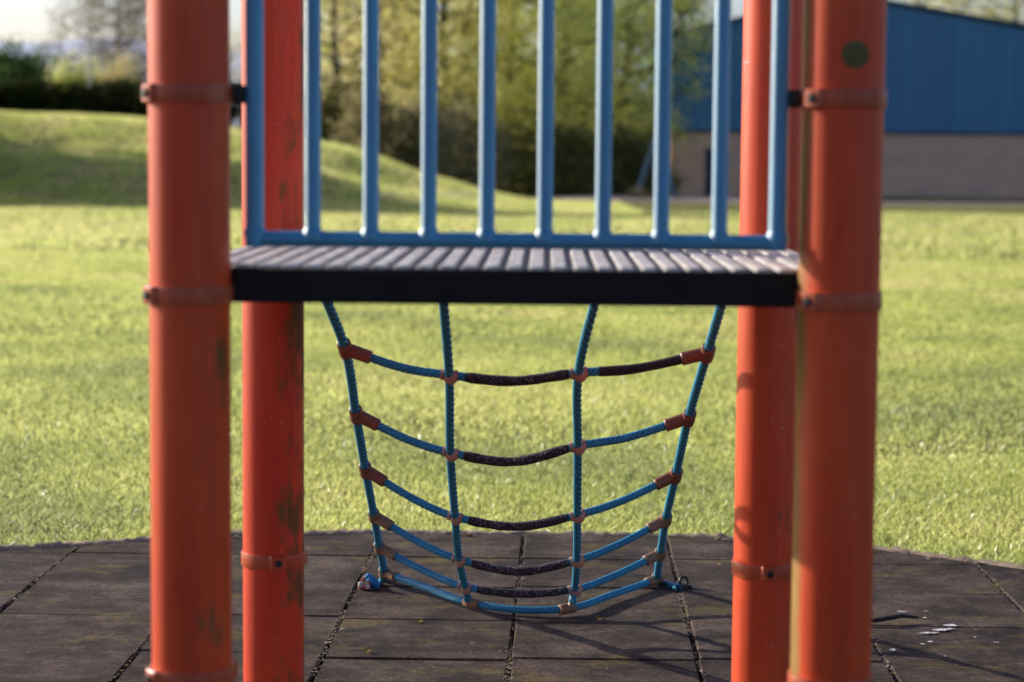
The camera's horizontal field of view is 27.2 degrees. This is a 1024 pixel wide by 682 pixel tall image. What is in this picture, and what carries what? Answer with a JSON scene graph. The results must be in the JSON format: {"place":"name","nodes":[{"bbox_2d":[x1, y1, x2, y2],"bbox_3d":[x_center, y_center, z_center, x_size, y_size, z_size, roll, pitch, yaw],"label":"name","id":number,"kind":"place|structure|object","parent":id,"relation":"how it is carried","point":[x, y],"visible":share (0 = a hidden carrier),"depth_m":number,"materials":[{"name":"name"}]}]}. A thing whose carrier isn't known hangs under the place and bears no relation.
{"place":"outdoors","nodes":[
{"label":"outdoors","id":0,"kind":"place"},
{"bbox_2d":[0,31,652,128],"bbox_3d":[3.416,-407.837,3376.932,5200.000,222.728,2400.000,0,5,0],"label":"hills","id":1,"kind":"structure","parent":0,"point":[29,44],"depth_m":3380.73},
{"bbox_2d":[232,542,701,681],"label":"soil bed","id":2,"kind":"object","parent":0,"point":[513,633],"depth_m":5.54,"materials":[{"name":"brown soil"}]},
{"bbox_2d":[0,533,1023,681],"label":"paving","id":3,"kind":"structure","parent":0,"point":[85,599],"depth_m":5.67,"materials":[{"name":"rubber"}]},
{"bbox_2d":[0,530,1023,681],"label":"grit","id":4,"kind":"object","parent":3,"relation":"on","point":[516,587],"visible":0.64,"depth_m":5.89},
{"bbox_2d":[872,614,918,622],"bbox_3d":[0.976,0.738,5.601,0.222,0.021,0.030,-1,5,-15],"label":"twig","id":5,"kind":"object","parent":3,"relation":"on","point":[885,618],"visible":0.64,"depth_m":5.60,"materials":[{"name":"brown wood"}]},
{"bbox_2d":[889,611,956,656],"bbox_3d":[1.126,0.760,5.492,0.272,0.001,0.507,2,5,13],"label":"dropping splash","id":6,"kind":"object","parent":3,"relation":"on","point":[943,629],"visible":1,"depth_m":5.54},
{"bbox_2d":[0,110,1023,564],"bbox_3d":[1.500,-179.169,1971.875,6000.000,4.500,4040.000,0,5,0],"label":"ground","id":7,"kind":"structure","parent":0,"point":[734,207],"depth_m":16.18,"materials":[{"name":"green plant"}]},
{"bbox_2d":[0,32,45,103],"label":"leafy bush","id":8,"kind":"object","parent":7,"relation":"on","point":[11,65],"visible":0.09,"depth_m":136.51,"materials":[{"name":"green plant"}]},
{"bbox_2d":[22,44,66,89],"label":"leafy bush","id":9,"kind":"object","parent":7,"relation":"on","point":[46,63],"visible":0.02,"depth_m":140.47,"materials":[{"name":"green plant"}]},
{"bbox_2d":[45,49,112,112],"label":"leafy bush","id":10,"kind":"object","parent":7,"relation":"on","point":[68,76],"visible":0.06,"depth_m":138.53,"materials":[{"name":"green plant"}]},
{"bbox_2d":[16,0,147,100],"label":"round tree","id":11,"kind":"object","parent":7,"relation":"on","point":[118,28],"visible":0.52,"depth_m":165.52,"materials":[{"name":"grey plant"}]},
{"bbox_2d":[88,28,97,113],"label":"lamp column","id":12,"kind":"structure","parent":7,"relation":"on","point":[90,30],"depth_m":126.90,"materials":[{"name":"grey metal"}]},
{"bbox_2d":[80,44,147,108],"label":"leafy bush","id":13,"kind":"object","parent":7,"relation":"on","point":[123,72],"visible":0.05,"depth_m":142.61,"materials":[{"name":"green plant"}]},
{"bbox_2d":[0,72,241,127],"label":"hedge","id":14,"kind":"object","parent":7,"relation":"on","point":[89,100],"visible":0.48,"depth_m":90.78,"materials":[{"name":"green plant"}]},
{"bbox_2d":[137,11,240,127],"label":"pale tree","id":15,"kind":"object","parent":7,"relation":"on","point":[236,58],"visible":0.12,"depth_m":149.02,"materials":[{"name":"grey plant"}]},
{"bbox_2d":[230,0,420,140],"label":"broadleaf tree","id":16,"kind":"object","parent":7,"relation":"on","point":[334,55],"visible":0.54,"depth_m":102.53,"materials":[{"name":"green plant"}]},
{"bbox_2d":[304,76,380,146],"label":"dark bush","id":17,"kind":"object","parent":7,"relation":"on","point":[327,111],"visible":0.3,"depth_m":101.70,"materials":[{"name":"green plant"}]},
{"bbox_2d":[328,81,420,155],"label":"shrub","id":18,"kind":"object","parent":7,"relation":"on","point":[353,126],"visible":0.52,"depth_m":95.99,"materials":[{"name":"green plant"}]},
{"bbox_2d":[304,0,466,156],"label":"broadleaf tree","id":19,"kind":"object","parent":7,"relation":"on","point":[390,74],"visible":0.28,"depth_m":107.72,"materials":[{"name":"green plant"}]},
{"bbox_2d":[339,0,535,176],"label":"broadleaf tree","id":20,"kind":"object","parent":7,"relation":"on","point":[444,78],"visible":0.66,"depth_m":104.16,"materials":[{"name":"green plant"}]},
{"bbox_2d":[380,78,500,175],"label":"shrub","id":21,"kind":"object","parent":7,"relation":"on","point":[410,155],"visible":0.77,"depth_m":95.06,"materials":[{"name":"green plant"}]},
{"bbox_2d":[230,44,652,181],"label":"woodland shade","id":22,"kind":"object","parent":7,"relation":"on","point":[240,127],"depth_m":127.60,"materials":[{"name":"green plant"}]},
{"bbox_2d":[355,0,573,182],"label":"broadleaf tree","id":23,"kind":"object","parent":7,"relation":"on","point":[448,4],"visible":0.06,"depth_m":121.70,"materials":[{"name":"green plant"}]},
{"bbox_2d":[437,85,519,185],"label":"shrub","id":24,"kind":"object","parent":7,"relation":"on","point":[475,141],"visible":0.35,"depth_m":98.26,"materials":[{"name":"green plant"}]},
{"bbox_2d":[407,0,597,189],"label":"broadleaf tree","id":25,"kind":"object","parent":7,"relation":"on","point":[510,78],"visible":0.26,"depth_m":108.94,"materials":[{"name":"green plant"}]},
{"bbox_2d":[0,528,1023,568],"bbox_3d":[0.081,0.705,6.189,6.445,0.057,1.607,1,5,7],"label":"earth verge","id":26,"kind":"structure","parent":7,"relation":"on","point":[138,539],"depth_m":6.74,"materials":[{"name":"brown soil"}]},
{"bbox_2d":[466,99,567,196],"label":"dark bush","id":27,"kind":"object","parent":7,"relation":"on","point":[516,182],"visible":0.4,"depth_m":102.94,"materials":[{"name":"green plant"}]},
{"bbox_2d":[476,0,673,171],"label":"broadleaf tree","id":28,"kind":"object","parent":7,"relation":"on","point":[564,43],"visible":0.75,"depth_m":105.15,"materials":[{"name":"green plant"}]},
{"bbox_2d":[525,114,635,197],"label":"dark bush","id":29,"kind":"object","parent":7,"relation":"on","point":[579,181],"visible":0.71,"depth_m":101.95,"materials":[{"name":"green plant"}]},
{"bbox_2d":[499,0,679,170],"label":"broadleaf tree","id":30,"kind":"object","parent":7,"relation":"on","point":[586,109],"visible":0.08,"depth_m":122.84,"materials":[{"name":"green plant"}]},
{"bbox_2d":[525,0,742,141],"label":"broadleaf tree","id":31,"kind":"object","parent":7,"relation":"on","point":[683,24],"visible":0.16,"depth_m":117.72,"materials":[{"name":"green plant"}]},
{"bbox_2d":[529,0,740,189],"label":"broadleaf tree","id":32,"kind":"object","parent":7,"relation":"on","point":[624,90],"visible":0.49,"depth_m":110.24,"materials":[{"name":"green plant"}]},
{"bbox_2d":[623,185,651,197],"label":"bush","id":33,"kind":"object","parent":7,"relation":"on","point":[638,194],"visible":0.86,"depth_m":95.70,"materials":[{"name":"green plant"}]},
{"bbox_2d":[588,118,691,196],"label":"dark bush","id":34,"kind":"object","parent":7,"relation":"on","point":[639,148],"visible":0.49,"depth_m":102.84,"materials":[{"name":"green plant"}]},
{"bbox_2d":[635,136,676,197],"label":"slanting frame","id":35,"kind":"object","parent":7,"relation":"on","point":[651,150],"visible":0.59,"depth_m":99.24,"materials":[{"name":"blue paint"}]},
{"bbox_2d":[643,0,1023,198],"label":"sports hall","id":36,"kind":"structure","parent":7,"relation":"on","point":[954,112],"depth_m":113.27,"materials":[{"name":"metal"}]},
{"bbox_2d":[706,148,712,195],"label":"door","id":37,"kind":"structure","parent":36,"relation":"in","point":[709,160],"depth_m":113.76,"materials":[{"name":"metal"}]},
{"bbox_2d":[900,0,988,13],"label":"bare tree","id":38,"kind":"object","parent":7,"relation":"on","point":[925,3],"visible":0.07,"depth_m":154.45,"materials":[{"name":"grey plant"}]},
{"bbox_2d":[913,0,1023,19],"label":"bare tree","id":39,"kind":"object","parent":7,"relation":"on","point":[963,5],"visible":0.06,"depth_m":158.32,"materials":[{"name":"grey plant"}]},
{"bbox_2d":[942,0,1023,23],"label":"bare tree","id":40,"kind":"object","parent":7,"relation":"on","point":[1015,9],"visible":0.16,"depth_m":151.02,"materials":[{"name":"grey plant"}]},
{"bbox_2d":[0,0,1023,50],"label":"sky","id":41,"kind":"structure","parent":0,"point":[20,16],"materials":[{"name":"white"}]},
{"bbox_2d":[141,0,886,681],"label":"play tower","id":42,"kind":"structure","parent":0,"point":[791,270],"depth_m":3.25,"materials":[{"name":"red metal"}]},
{"bbox_2d":[322,303,725,614],"bbox_3d":[0.041,0.281,5.212,0.953,1.036,1.799,0,5,0],"label":"climbing net","id":43,"kind":"object","parent":42,"relation":"hanging from","point":[580,373],"visible":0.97,"depth_m":5.24,"materials":[{"name":"blue fabric"}]},
{"bbox_2d":[379,190,1023,204],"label":"path","id":44,"kind":"structure","parent":0,"point":[686,199],"depth_m":88.82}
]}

